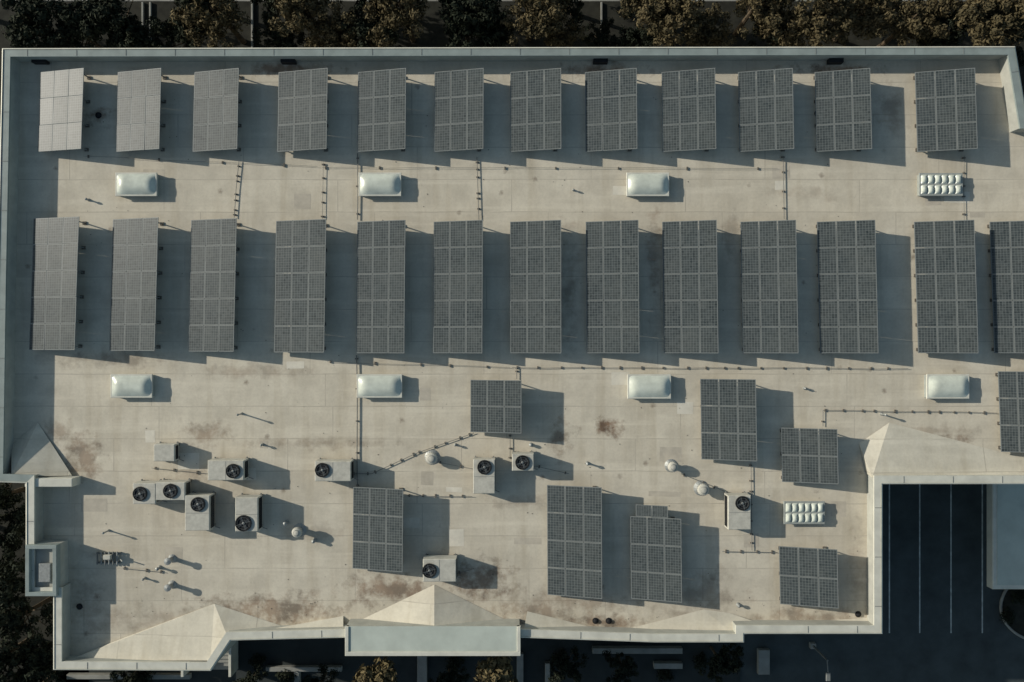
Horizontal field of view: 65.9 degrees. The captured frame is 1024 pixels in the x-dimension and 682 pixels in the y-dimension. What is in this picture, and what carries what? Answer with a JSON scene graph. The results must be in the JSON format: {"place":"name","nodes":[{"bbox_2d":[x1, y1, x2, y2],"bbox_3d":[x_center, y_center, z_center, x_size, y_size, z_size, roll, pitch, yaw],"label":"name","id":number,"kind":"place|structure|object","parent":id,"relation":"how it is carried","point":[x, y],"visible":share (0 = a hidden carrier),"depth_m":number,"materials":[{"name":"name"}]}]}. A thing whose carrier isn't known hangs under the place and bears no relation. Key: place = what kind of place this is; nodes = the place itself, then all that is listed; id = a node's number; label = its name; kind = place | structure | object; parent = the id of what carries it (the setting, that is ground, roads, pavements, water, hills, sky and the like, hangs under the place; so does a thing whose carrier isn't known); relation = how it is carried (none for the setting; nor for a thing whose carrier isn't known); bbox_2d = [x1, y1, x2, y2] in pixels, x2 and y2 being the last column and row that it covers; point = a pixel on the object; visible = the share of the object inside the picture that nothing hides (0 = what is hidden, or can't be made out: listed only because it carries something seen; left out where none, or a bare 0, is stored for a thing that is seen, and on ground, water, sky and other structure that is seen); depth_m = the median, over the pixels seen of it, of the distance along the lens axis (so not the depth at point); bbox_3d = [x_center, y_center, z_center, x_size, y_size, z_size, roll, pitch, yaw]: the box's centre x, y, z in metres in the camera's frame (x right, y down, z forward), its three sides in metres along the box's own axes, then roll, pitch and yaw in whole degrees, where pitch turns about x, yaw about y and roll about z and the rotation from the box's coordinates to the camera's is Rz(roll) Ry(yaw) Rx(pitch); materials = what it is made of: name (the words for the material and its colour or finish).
{"place":"outdoors","nodes":[
{"label":"outdoors","id":0,"kind":"place"},
{"bbox_2d":[181,641,237,676],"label":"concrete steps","id":1,"kind":"structure","parent":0,"point":[228,660],"depth_m":58.19,"materials":[{"name":"grey concrete"}]},
{"bbox_2d":[215,640,237,664],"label":"walls","id":2,"kind":"structure","parent":0,"point":[231,644],"depth_m":50.80,"materials":[{"name":"paint"}]},
{"bbox_2d":[25,540,68,595],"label":"corner tower roof","id":3,"kind":"structure","parent":2,"relation":"attached to","point":[51,563],"depth_m":48.88,"materials":[{"name":"paint"}]},
{"bbox_2d":[0,46,1023,670],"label":"parapet cap","id":4,"kind":"object","parent":2,"relation":"on","point":[8,54],"visible":1,"depth_m":48.90,"materials":[{"name":"grey metal"}]},
{"bbox_2d":[4,55,1023,661],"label":"parapet inner face","id":5,"kind":"object","parent":2,"relation":"on","point":[12,209],"visible":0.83,"depth_m":49.53},
{"bbox_2d":[25,476,80,486],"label":"step parapet","id":6,"kind":"structure","parent":5,"relation":"attached to","point":[57,481],"depth_m":49.00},
{"bbox_2d":[14,60,1023,654],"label":"roof deck","id":7,"kind":"structure","parent":2,"relation":"on","point":[578,410],"depth_m":50.00,"materials":[{"name":"beige concrete"}]},
{"bbox_2d":[29,216,86,349],"bbox_3d":[-28.505,-3.565,49.372,3.576,1.257,8.239,0,90,0],"label":"solar panel array","id":8,"kind":"object","parent":7,"relation":"on","point":[54,296],"visible":1,"depth_m":49.16,"materials":[{"name":"glass"}]},
{"bbox_2d":[38,68,90,151],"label":"solar panel array","id":9,"kind":"object","parent":7,"relation":"on","point":[60,120],"visible":1,"depth_m":49.18,"materials":[{"name":"glass"}]},
{"bbox_2d":[115,172,158,195],"bbox_3d":[-23.582,-9.831,49.657,2.614,0.685,1.485,0,90,0],"label":"skylight","id":10,"kind":"object","parent":7,"relation":"on","point":[136,183],"visible":1,"depth_m":49.44},
{"bbox_2d":[116,68,166,151],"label":"solar panel array","id":11,"kind":"object","parent":7,"relation":"on","point":[138,122],"visible":1,"depth_m":49.19,"materials":[{"name":"glass"}]},
{"bbox_2d":[193,68,242,151],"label":"solar panel array","id":12,"kind":"object","parent":7,"relation":"on","point":[216,125],"visible":1,"depth_m":49.19,"materials":[{"name":"glass"}]},
{"bbox_2d":[277,68,328,151],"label":"solar panel array","id":13,"kind":"object","parent":7,"relation":"on","point":[302,122],"visible":1,"depth_m":49.16,"materials":[{"name":"glass"}]},
{"bbox_2d":[352,487,402,571],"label":"solar panel array","id":14,"kind":"object","parent":7,"relation":"on","point":[383,528],"visible":1,"depth_m":49.16,"materials":[{"name":"glass"}]},
{"bbox_2d":[357,374,401,397],"bbox_3d":[-8.316,2.821,49.657,2.851,0.685,1.485,0,90,0],"label":"skylight","id":15,"kind":"object","parent":7,"relation":"on","point":[379,385],"visible":1,"depth_m":49.43},
{"bbox_2d":[359,172,400,195],"bbox_3d":[-8.286,-9.831,49.657,2.673,0.685,1.485,0,90,0],"label":"skylight","id":16,"kind":"object","parent":7,"relation":"on","point":[379,183],"visible":1,"depth_m":49.43},
{"bbox_2d":[356,220,405,352],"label":"solar panel array","id":17,"kind":"object","parent":7,"relation":"on","point":[378,330],"visible":1,"depth_m":49.18,"materials":[{"name":"glass"}]},
{"bbox_2d":[357,68,405,151],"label":"solar panel array","id":18,"kind":"object","parent":7,"relation":"on","point":[380,107],"visible":1,"depth_m":49.18,"materials":[{"name":"glass"}]},
{"bbox_2d":[422,553,460,581],"bbox_3d":[-4.369,14.207,49.370,2.354,1.261,1.609,0,90,0],"label":"air conditioner unit","id":19,"kind":"object","parent":7,"relation":"on","point":[439,568],"visible":1,"depth_m":48.85,"materials":[{"name":"metal"}]},
{"bbox_2d":[433,220,482,352],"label":"solar panel array","id":20,"kind":"object","parent":7,"relation":"on","point":[458,302],"visible":1,"depth_m":49.18,"materials":[{"name":"glass"}]},
{"bbox_2d":[434,68,483,151],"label":"solar panel array","id":21,"kind":"object","parent":7,"relation":"on","point":[461,115],"visible":1,"depth_m":49.18,"materials":[{"name":"glass"}]},
{"bbox_2d":[473,456,498,493],"bbox_3d":[-1.602,8.404,49.370,1.627,1.261,2.313,0,90,0],"label":"air conditioner unit","id":22,"kind":"object","parent":7,"relation":"on","point":[483,475],"visible":1,"depth_m":48.85,"materials":[{"name":"metal"}]},
{"bbox_2d":[470,380,521,433],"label":"solar panel array","id":23,"kind":"object","parent":7,"relation":"on","point":[495,406],"visible":1,"depth_m":49.17,"materials":[{"name":"glass"}]},
{"bbox_2d":[11,423,1023,660],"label":"roof crickets","id":24,"kind":"object","parent":7,"relation":"on","point":[887,449],"visible":0.8,"depth_m":49.69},
{"bbox_2d":[111,374,153,397],"bbox_3d":[-23.879,2.821,49.657,2.614,0.685,1.485,0,90,0],"label":"skylight","id":25,"kind":"object","parent":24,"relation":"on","point":[132,385],"visible":1,"depth_m":49.43},
{"bbox_2d":[109,217,163,350],"bbox_3d":[-23.552,-3.517,49.387,3.428,1.226,8.240,0,90,0],"label":"solar panel array","id":26,"kind":"object","parent":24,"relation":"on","point":[133,295],"visible":1,"depth_m":49.17,"materials":[{"name":"glass"}]},
{"bbox_2d":[132,479,166,503],"bbox_3d":[-22.617,9.459,49.370,1.686,1.261,1.492,0,90,0],"label":"air conditioner unit","id":27,"kind":"object","parent":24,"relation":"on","point":[144,491],"visible":0.94,"depth_m":48.85,"materials":[{"name":"metal"}]},
{"bbox_2d":[154,441,183,460],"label":"air conditioner unit","id":28,"kind":"object","parent":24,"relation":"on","point":[163,451],"visible":1,"depth_m":49.10,"materials":[{"name":"metal"}]},
{"bbox_2d":[156,478,191,499],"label":"air conditioner unit","id":29,"kind":"object","parent":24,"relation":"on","point":[166,489],"visible":0.96,"depth_m":48.85,"materials":[{"name":"metal"}]},
{"bbox_2d":[185,491,219,529],"bbox_3d":[-19.335,10.661,49.370,1.803,1.261,2.371,0,90,0],"label":"air conditioner unit","id":30,"kind":"object","parent":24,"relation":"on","point":[199,511],"visible":1,"depth_m":48.85,"materials":[{"name":"metal"}]},
{"bbox_2d":[188,218,239,351],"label":"solar panel array","id":31,"kind":"object","parent":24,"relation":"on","point":[212,322],"visible":1,"depth_m":49.18,"materials":[{"name":"glass"}]},
{"bbox_2d":[208,457,253,479],"bbox_3d":[-17.576,8.023,49.370,2.506,1.261,1.434,0,90,0],"label":"air conditioner unit","id":32,"kind":"object","parent":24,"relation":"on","point":[228,468],"visible":1,"depth_m":48.85,"materials":[{"name":"metal"}]},
{"bbox_2d":[235,493,266,530],"bbox_3d":[-16.286,10.749,49.370,1.685,1.261,2.313,0,90,0],"label":"air conditioner unit","id":33,"kind":"object","parent":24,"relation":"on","point":[248,512],"visible":1,"depth_m":48.85,"materials":[{"name":"metal"}]},
{"bbox_2d":[274,219,327,351],"bbox_3d":[-13.194,-3.413,49.368,3.466,1.263,8.238,0,90,0],"label":"solar panel array","id":34,"kind":"object","parent":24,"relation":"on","point":[300,322],"visible":1,"depth_m":49.15,"materials":[{"name":"glass"}]},
{"bbox_2d":[315,458,356,480],"bbox_3d":[-10.952,8.082,49.370,2.506,1.261,1.434,0,90,0],"label":"air conditioner unit","id":35,"kind":"object","parent":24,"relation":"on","point":[334,469],"visible":1,"depth_m":48.85,"materials":[{"name":"metal"}]},
{"bbox_2d":[81,166,984,562],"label":"roof patches","id":36,"kind":"object","parent":7,"relation":"on","point":[455,536],"visible":0.89,"depth_m":50.00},
{"bbox_2d":[510,220,560,352],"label":"solar panel array","id":37,"kind":"object","parent":7,"relation":"on","point":[535,311],"visible":1,"depth_m":49.18,"materials":[{"name":"glass"}]},
{"bbox_2d":[510,68,560,151],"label":"solar panel array","id":38,"kind":"object","parent":7,"relation":"on","point":[535,121],"visible":1,"depth_m":49.18,"materials":[{"name":"glass"}]},
{"bbox_2d":[547,485,601,598],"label":"solar panel array","id":39,"kind":"object","parent":7,"relation":"on","point":[565,541],"visible":1,"depth_m":49.16,"materials":[{"name":"glass"}]},
{"bbox_2d":[585,68,636,151],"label":"solar panel array","id":40,"kind":"object","parent":7,"relation":"on","point":[620,132],"visible":1,"depth_m":49.19,"materials":[{"name":"glass"}]},
{"bbox_2d":[586,220,638,352],"bbox_3d":[6.249,-3.364,49.390,3.253,1.219,8.240,0,90,0],"label":"solar panel array","id":41,"kind":"object","parent":7,"relation":"on","point":[618,240],"visible":1,"depth_m":49.18,"materials":[{"name":"glass"}]},
{"bbox_2d":[626,172,668,195],"bbox_3d":[8.524,-9.831,49.657,2.673,0.685,1.485,0,90,0],"label":"skylight","id":42,"kind":"object","parent":7,"relation":"on","point":[647,183],"visible":1,"depth_m":49.43},
{"bbox_2d":[627,374,670,398],"bbox_3d":[8.613,2.851,49.657,2.732,0.685,1.544,0,90,0],"label":"skylight","id":43,"kind":"object","parent":7,"relation":"on","point":[648,386],"visible":1,"depth_m":49.44},
{"bbox_2d":[630,504,681,602],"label":"solar panel array","id":44,"kind":"object","parent":7,"relation":"on","point":[653,531],"visible":1,"depth_m":49.20,"materials":[{"name":"glass"}]},
{"bbox_2d":[661,68,715,151],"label":"solar panel array","id":45,"kind":"object","parent":7,"relation":"on","point":[688,127],"visible":1,"depth_m":49.18,"materials":[{"name":"glass"}]},
{"bbox_2d":[662,220,717,352],"bbox_3d":[11.085,-3.364,49.381,3.332,1.238,8.240,0,90,0],"label":"solar panel array","id":46,"kind":"object","parent":7,"relation":"on","point":[684,287],"visible":1,"depth_m":49.16,"materials":[{"name":"glass"}]},
{"bbox_2d":[700,379,756,460],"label":"solar panel array","id":47,"kind":"object","parent":7,"relation":"on","point":[720,415],"visible":1,"depth_m":49.17,"materials":[{"name":"glass"}]},
{"bbox_2d":[724,491,750,529],"bbox_3d":[14.196,10.632,49.370,1.685,1.261,2.313,0,90,0],"label":"air conditioner unit","id":48,"kind":"object","parent":7,"relation":"on","point":[737,511],"visible":1,"depth_m":48.85,"materials":[{"name":"metal"}]},
{"bbox_2d":[737,68,793,151],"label":"solar panel array","id":49,"kind":"object","parent":7,"relation":"on","point":[762,120],"visible":1,"depth_m":49.18,"materials":[{"name":"glass"}]},
{"bbox_2d":[740,220,797,352],"bbox_3d":[16.014,-3.364,49.387,3.364,1.226,8.240,0,90,0],"label":"solar panel array","id":50,"kind":"object","parent":7,"relation":"on","point":[779,312],"visible":1,"depth_m":49.18,"materials":[{"name":"glass"}]},
{"bbox_2d":[783,501,824,523],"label":"ribbed skylight","id":51,"kind":"object","parent":7,"relation":"on","point":[803,512],"visible":1,"depth_m":49.58},
{"bbox_2d":[778,546,838,608],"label":"solar panel array","id":52,"kind":"object","parent":7,"relation":"on","point":[816,565],"visible":1,"depth_m":49.16,"materials":[{"name":"glass"}]},
{"bbox_2d":[780,428,838,483],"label":"solar panel array","id":53,"kind":"object","parent":7,"relation":"on","point":[809,457],"visible":1,"depth_m":49.18,"materials":[{"name":"glass"}]},
{"bbox_2d":[813,68,871,151],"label":"solar panel array","id":54,"kind":"object","parent":7,"relation":"on","point":[844,126],"visible":1,"depth_m":49.18,"materials":[{"name":"glass"}]},
{"bbox_2d":[816,220,877,352],"bbox_3d":[20.877,-3.363,49.375,3.498,1.249,8.238,0,90,0],"label":"solar panel array","id":55,"kind":"object","parent":7,"relation":"on","point":[854,239],"visible":1,"depth_m":49.16,"materials":[{"name":"glass"}]},
{"bbox_2d":[917,173,962,195],"bbox_3d":[26.938,-9.831,49.727,2.752,0.545,1.445,0,90,0],"label":"ribbed skylight","id":56,"kind":"object","parent":7,"relation":"on","point":[939,184],"visible":1,"depth_m":49.58},
{"bbox_2d":[912,220,977,352],"bbox_3d":[27.012,-3.363,49.372,3.570,1.256,8.238,0,90,0],"label":"solar panel array","id":57,"kind":"object","parent":7,"relation":"on","point":[947,321],"visible":1,"depth_m":49.16,"materials":[{"name":"glass"}]},
{"bbox_2d":[913,68,977,151],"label":"solar panel array","id":58,"kind":"object","parent":7,"relation":"on","point":[945,114],"visible":1,"depth_m":49.16,"materials":[{"name":"glass"}]},
{"bbox_2d":[924,374,968,398],"bbox_3d":[27.354,2.851,49.657,2.673,0.685,1.544,0,90,0],"label":"skylight","id":59,"kind":"object","parent":7,"relation":"on","point":[946,386],"visible":1,"depth_m":49.44},
{"bbox_2d":[987,221,1023,352],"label":"solar panel array","id":60,"kind":"object","parent":7,"relation":"on","point":[1007,289],"visible":1,"depth_m":49.37,"materials":[{"name":"glass"}]},
{"bbox_2d":[995,371,1023,452],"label":"solar panel array","id":61,"kind":"object","parent":7,"relation":"on","point":[1011,390],"visible":1,"depth_m":49.42,"materials":[{"name":"glass"}]},
{"bbox_2d":[0,113,1023,681],"bbox_3d":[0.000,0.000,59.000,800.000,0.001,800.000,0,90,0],"label":"ground","id":62,"kind":"structure","parent":0,"point":[916,641],"depth_m":59.00,"materials":[{"name":"black asphalt"}]},
{"bbox_2d":[0,482,88,681],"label":"planting bed","id":63,"kind":"object","parent":62,"relation":"on","point":[35,600],"depth_m":58.88,"materials":[{"name":"soil"}]},
{"bbox_2d":[0,549,24,603],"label":"tree","id":64,"kind":"object","parent":63,"relation":"on","point":[9,581],"visible":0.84,"depth_m":53.29,"materials":[{"name":"green plant"}]},
{"bbox_2d":[0,498,25,553],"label":"tree","id":65,"kind":"object","parent":63,"relation":"on","point":[14,531],"visible":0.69,"depth_m":54.78,"materials":[{"name":"green plant"}]},
{"bbox_2d":[0,635,38,681],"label":"tree","id":66,"kind":"object","parent":63,"relation":"on","point":[13,660],"visible":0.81,"depth_m":53.92,"materials":[{"name":"green plant"}]},
{"bbox_2d":[0,591,52,656],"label":"tree","id":67,"kind":"object","parent":63,"relation":"on","point":[11,618],"visible":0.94,"depth_m":54.17,"materials":[{"name":"green plant"}]},
{"bbox_2d":[17,633,65,681],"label":"tree","id":68,"kind":"object","parent":63,"relation":"on","point":[43,655],"visible":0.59,"depth_m":54.75,"materials":[{"name":"green plant"}]},
{"bbox_2d":[351,656,397,681],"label":"tree","id":69,"kind":"object","parent":62,"relation":"on","point":[383,670],"visible":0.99,"depth_m":52.01,"materials":[{"name":"green plant"}]},
{"bbox_2d":[56,638,739,681],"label":"walkway","id":70,"kind":"structure","parent":62,"relation":"on","point":[537,652],"depth_m":58.88,"materials":[{"name":"concrete"}]},
{"bbox_2d":[67,646,769,681],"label":"planter walls","id":71,"kind":"structure","parent":70,"relation":"on","point":[763,661],"depth_m":58.50,"materials":[{"name":"concrete"}]},
{"bbox_2d":[345,619,520,655],"bbox_3d":[-4.875,18.478,53.800,10.804,10.400,1.811,0,90,0],"label":"entrance canopy","id":72,"kind":"object","parent":62,"relation":"on","point":[370,637],"visible":0.82,"depth_m":48.67,"materials":[{"name":"paint"}]},
{"bbox_2d":[473,656,517,681],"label":"tree","id":73,"kind":"object","parent":62,"relation":"on","point":[501,668],"visible":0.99,"depth_m":51.46,"materials":[{"name":"green plant"}]},
{"bbox_2d":[0,2,1023,112],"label":"planting bed","id":74,"kind":"object","parent":62,"relation":"on","point":[432,24],"visible":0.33,"depth_m":58.88,"materials":[{"name":"soil"}]},
{"bbox_2d":[0,0,74,47],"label":"tree","id":75,"kind":"object","parent":74,"relation":"on","point":[29,29],"visible":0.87,"depth_m":53.31,"materials":[{"name":"green plant"}]},
{"bbox_2d":[42,0,108,47],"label":"tree","id":76,"kind":"object","parent":74,"relation":"on","point":[69,32],"visible":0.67,"depth_m":54.01,"materials":[{"name":"green plant"}]},
{"bbox_2d":[74,0,149,47],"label":"tree","id":77,"kind":"object","parent":74,"relation":"on","point":[100,11],"visible":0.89,"depth_m":53.69,"materials":[{"name":"green plant"}]},
{"bbox_2d":[101,11,167,47],"bbox_3d":[-26.286,-21.101,56.297,5.100,5.405,3.769,13,90,0],"label":"tree","id":78,"kind":"object","parent":74,"relation":"on","point":[130,40],"visible":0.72,"depth_m":54.28,"materials":[{"name":"green plant"}]},
{"bbox_2d":[146,6,208,47],"bbox_3d":[-23.051,-21.331,56.168,4.938,5.664,4.305,-36,90,0],"label":"tree","id":79,"kind":"object","parent":74,"relation":"on","point":[175,34],"visible":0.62,"depth_m":54.20,"materials":[{"name":"green plant"}]},
{"bbox_2d":[168,0,249,47],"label":"tree","id":80,"kind":"object","parent":74,"relation":"on","point":[211,21],"visible":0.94,"depth_m":53.17,"materials":[{"name":"green plant"}]},
{"bbox_2d":[251,5,313,47],"bbox_3d":[-16.372,-21.636,56.648,4.357,4.703,3.799,10,90,0],"label":"tree","id":81,"kind":"object","parent":74,"relation":"on","point":[278,41],"visible":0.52,"depth_m":55.21,"materials":[{"name":"green plant"}]},
{"bbox_2d":[268,0,342,45],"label":"tree","id":82,"kind":"object","parent":74,"relation":"on","point":[295,11],"visible":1,"depth_m":53.04,"materials":[{"name":"green plant"}]},
{"bbox_2d":[302,0,375,47],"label":"tree","id":83,"kind":"object","parent":74,"relation":"on","point":[338,37],"visible":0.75,"depth_m":53.84,"materials":[{"name":"green plant"}]},
{"bbox_2d":[340,2,401,47],"bbox_3d":[-9.630,-21.202,55.985,5.228,6.029,4.559,-30,90,0],"label":"tree","id":84,"kind":"object","parent":74,"relation":"on","point":[361,30],"visible":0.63,"depth_m":53.75,"materials":[{"name":"green plant"}]},
{"bbox_2d":[362,0,429,46],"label":"tree","id":85,"kind":"object","parent":74,"relation":"on","point":[408,13],"visible":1,"depth_m":52.99,"materials":[{"name":"green plant"}]},
{"bbox_2d":[438,0,501,46],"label":"tree","id":86,"kind":"object","parent":74,"relation":"on","point":[462,23],"visible":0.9,"depth_m":53.33,"materials":[{"name":"green plant"}]},
{"bbox_2d":[472,7,516,46],"bbox_3d":[-1.116,-21.021,56.363,3.769,5.274,5.100,-22,90,0],"label":"tree","id":87,"kind":"object","parent":74,"relation":"on","point":[497,38],"visible":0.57,"depth_m":54.33,"materials":[{"name":"green plant"}]},
{"bbox_2d":[500,0,569,46],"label":"tree","id":88,"kind":"object","parent":74,"relation":"on","point":[542,21],"visible":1,"depth_m":53.28,"materials":[{"name":"green plant"}]},
{"bbox_2d":[543,15,586,46],"bbox_3d":[3.385,-21.465,56.610,2.893,4.780,3.189,-43,90,0],"label":"tree","id":89,"kind":"object","parent":74,"relation":"on","point":[566,38],"visible":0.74,"depth_m":54.72,"materials":[{"name":"green plant"}]},
{"bbox_2d":[580,17,622,46],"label":"tree","id":90,"kind":"object","parent":74,"relation":"on","point":[601,36],"visible":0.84,"depth_m":56.22,"materials":[{"name":"green plant"}]},
{"bbox_2d":[616,24,656,46],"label":"tree","id":91,"kind":"object","parent":74,"relation":"on","point":[631,38],"visible":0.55,"depth_m":55.11,"materials":[{"name":"green plant"}]},
{"bbox_2d":[617,0,705,46],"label":"tree","id":92,"kind":"object","parent":74,"relation":"on","point":[665,24],"visible":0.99,"depth_m":52.52,"materials":[{"name":"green plant"}]},
{"bbox_2d":[684,2,736,46],"bbox_3d":[13.546,-21.611,56.215,3.561,5.570,3.925,-2,90,0],"label":"tree","id":93,"kind":"object","parent":74,"relation":"on","point":[711,36],"visible":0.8,"depth_m":54.15,"materials":[{"name":"green plant"}]},
{"bbox_2d":[733,0,800,38],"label":"tree","id":94,"kind":"object","parent":74,"relation":"on","point":[764,13],"visible":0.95,"depth_m":52.87,"materials":[{"name":"green plant"}]},
{"bbox_2d":[771,0,861,46],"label":"tree","id":95,"kind":"object","parent":74,"relation":"on","point":[815,22],"visible":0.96,"depth_m":52.62,"materials":[{"name":"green plant"}]},
{"bbox_2d":[833,0,901,45],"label":"tree","id":96,"kind":"object","parent":74,"relation":"on","point":[877,12],"visible":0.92,"depth_m":53.53,"materials":[{"name":"green plant"}]},
{"bbox_2d":[876,0,949,46],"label":"tree","id":97,"kind":"object","parent":74,"relation":"on","point":[912,15],"visible":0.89,"depth_m":53.64,"materials":[{"name":"green plant"}]},
{"bbox_2d":[916,9,969,45],"bbox_3d":[29.677,-21.207,56.377,3.769,5.247,5.100,35,90,0],"label":"tree","id":98,"kind":"object","parent":74,"relation":"on","point":[952,39],"visible":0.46,"depth_m":54.44,"materials":[{"name":"green plant"}]},
{"bbox_2d":[935,0,1023,45],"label":"tree","id":99,"kind":"object","parent":74,"relation":"on","point":[991,15],"visible":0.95,"depth_m":52.10,"materials":[{"name":"green plant"}]},
{"bbox_2d":[548,645,588,681],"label":"tree","id":100,"kind":"object","parent":62,"relation":"on","point":[567,667],"visible":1,"depth_m":56.13,"materials":[{"name":"green plant"}]},
{"bbox_2d":[602,649,638,681],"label":"tree","id":101,"kind":"object","parent":62,"relation":"on","point":[627,665],"visible":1,"depth_m":56.40,"materials":[{"name":"green plant"}]},
{"bbox_2d":[697,642,744,681],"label":"tree","id":102,"kind":"object","parent":62,"relation":"on","point":[722,662],"visible":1,"depth_m":55.67,"materials":[{"name":"green plant"}]},
{"bbox_2d":[889,484,982,632],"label":"parking stripes","id":103,"kind":"object","parent":62,"relation":"on","point":[950,558],"visible":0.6,"depth_m":59.00,"materials":[{"name":"paint"}]},
{"bbox_2d":[987,484,1023,588],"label":"carport canopy","id":104,"kind":"object","parent":62,"relation":"on","point":[1005,536],"visible":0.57,"depth_m":54.97,"materials":[{"name":"metal"}]},
{"bbox_2d":[999,589,1023,638],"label":"parking lot island","id":105,"kind":"structure","parent":62,"relation":"on","point":[1016,628],"depth_m":58.94,"materials":[{"name":"concrete"}]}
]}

